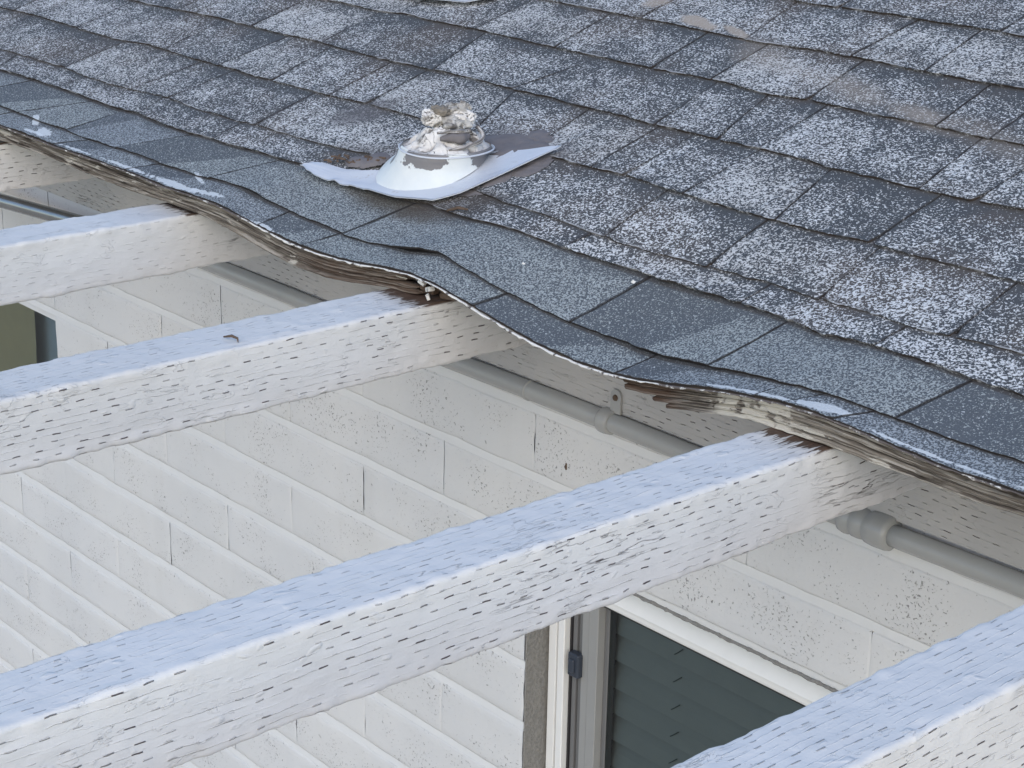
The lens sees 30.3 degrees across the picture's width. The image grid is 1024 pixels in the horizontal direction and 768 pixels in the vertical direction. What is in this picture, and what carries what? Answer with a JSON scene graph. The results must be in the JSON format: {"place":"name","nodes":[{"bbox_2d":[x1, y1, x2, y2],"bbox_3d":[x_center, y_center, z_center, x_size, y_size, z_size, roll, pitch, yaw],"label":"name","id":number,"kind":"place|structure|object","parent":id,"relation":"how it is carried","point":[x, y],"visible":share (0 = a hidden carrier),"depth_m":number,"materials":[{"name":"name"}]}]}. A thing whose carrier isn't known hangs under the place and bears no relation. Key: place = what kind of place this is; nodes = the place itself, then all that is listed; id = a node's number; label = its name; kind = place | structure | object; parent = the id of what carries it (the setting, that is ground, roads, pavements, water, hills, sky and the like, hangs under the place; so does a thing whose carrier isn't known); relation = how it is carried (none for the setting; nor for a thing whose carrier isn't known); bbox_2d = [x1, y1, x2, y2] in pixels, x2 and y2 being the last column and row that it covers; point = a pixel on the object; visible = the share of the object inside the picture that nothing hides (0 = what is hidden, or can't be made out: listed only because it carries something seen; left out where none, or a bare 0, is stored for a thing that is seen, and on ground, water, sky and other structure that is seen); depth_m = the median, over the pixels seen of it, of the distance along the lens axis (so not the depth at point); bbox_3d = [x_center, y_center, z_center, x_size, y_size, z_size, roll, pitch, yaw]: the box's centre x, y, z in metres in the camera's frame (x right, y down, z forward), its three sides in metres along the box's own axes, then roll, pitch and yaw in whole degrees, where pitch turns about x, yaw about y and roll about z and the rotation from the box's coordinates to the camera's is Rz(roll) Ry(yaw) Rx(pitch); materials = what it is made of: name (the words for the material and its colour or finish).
{"place":"outdoors","nodes":[
{"label":"outdoors","id":0,"kind":"place"},
{"label":"patio","id":1,"kind":"structure","parent":0,"visible":0},
{"bbox_2d":[0,187,1023,767],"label":"block wall","id":2,"kind":"structure","parent":1,"relation":"on","point":[104,545],"depth_m":3.07,"materials":[{"name":"paint"}]},
{"bbox_2d":[0,303,57,371],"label":"window","id":3,"kind":"structure","parent":2,"relation":"attached to","point":[28,336],"depth_m":4.08,"materials":[{"name":"metal"}]},
{"bbox_2d":[37,178,1023,569],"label":"rim board","id":4,"kind":"object","parent":2,"relation":"on","point":[965,522],"visible":0.06,"depth_m":2.46,"materials":[{"name":"white wood"}]},
{"bbox_2d":[0,140,95,191],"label":"roof beam","id":5,"kind":"structure","parent":4,"relation":"attached to","point":[22,168],"depth_m":3.20,"materials":[{"name":"white wood"}]},
{"bbox_2d":[0,202,270,305],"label":"roof beam","id":6,"kind":"structure","parent":4,"relation":"attached to","point":[51,259],"depth_m":2.65,"materials":[{"name":"white wood"}]},
{"bbox_2d":[0,288,528,474],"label":"roof beam","id":7,"kind":"structure","parent":4,"relation":"attached to","point":[62,409],"depth_m":2.15,"materials":[{"name":"white wood"}]},
{"bbox_2d":[223,334,238,341],"bbox_3d":[-0.320,-0.053,2.160,0.009,0.005,0.025,-15,25,-39],"label":"twig","id":8,"kind":"object","parent":7,"relation":"on","point":[231,335],"visible":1,"depth_m":2.16,"materials":[{"name":"brown wood"}]},
{"bbox_2d":[0,427,929,767],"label":"roof beam","id":9,"kind":"structure","parent":4,"relation":"attached to","point":[186,687],"depth_m":1.57,"materials":[{"name":"white wood"}]},
{"bbox_2d":[0,193,1023,598],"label":"conduit pipe","id":10,"kind":"object","parent":4,"relation":"attached to","point":[878,529],"visible":0.57,"depth_m":2.48,"materials":[{"name":"grey plastic"}]},
{"bbox_2d":[671,605,1023,767],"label":"roof beam","id":11,"kind":"structure","parent":4,"relation":"attached to","point":[957,701],"depth_m":1.38,"materials":[{"name":"white wood"}]},
{"bbox_2d":[0,0,1023,495],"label":"shingle roof","id":12,"kind":"structure","parent":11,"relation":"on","point":[812,206],"depth_m":2.44,"materials":[{"name":"black stone"}]},
{"bbox_2d":[0,127,471,306],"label":"eave trim board","id":13,"kind":"object","parent":12,"relation":"attached to","point":[326,267],"visible":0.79,"depth_m":2.62,"materials":[{"name":"brown wood"}]},
{"bbox_2d":[300,100,560,200],"bbox_3d":[-0.124,-0.328,2.572,0.364,0.124,0.161,17,25,39],"label":"vent flashing","id":14,"kind":"object","parent":12,"relation":"on","point":[447,154],"visible":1,"depth_m":2.52,"materials":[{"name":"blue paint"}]},
{"bbox_2d":[446,206,467,211],"bbox_3d":[-0.070,-0.225,2.437,0.032,0.010,0.005,11,22,27],"label":"twig","id":15,"kind":"object","parent":12,"relation":"on","point":[456,208],"visible":1,"depth_m":2.44,"materials":[{"name":"brown wood"}]},
{"bbox_2d":[445,0,475,2],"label":"vent flashing","id":16,"kind":"object","parent":12,"relation":"on","point":[464,1],"visible":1,"depth_m":3.08,"materials":[{"name":"blue paint"}]},
{"bbox_2d":[623,379,1023,516],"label":"eave trim board","id":17,"kind":"object","parent":12,"relation":"attached to","point":[831,434],"visible":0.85,"depth_m":1.87,"materials":[{"name":"brown wood"}]},
{"bbox_2d":[546,595,832,767],"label":"window","id":18,"kind":"structure","parent":2,"relation":"attached to","point":[634,681],"depth_m":2.71,"materials":[{"name":"beige plastic"}]}
]}

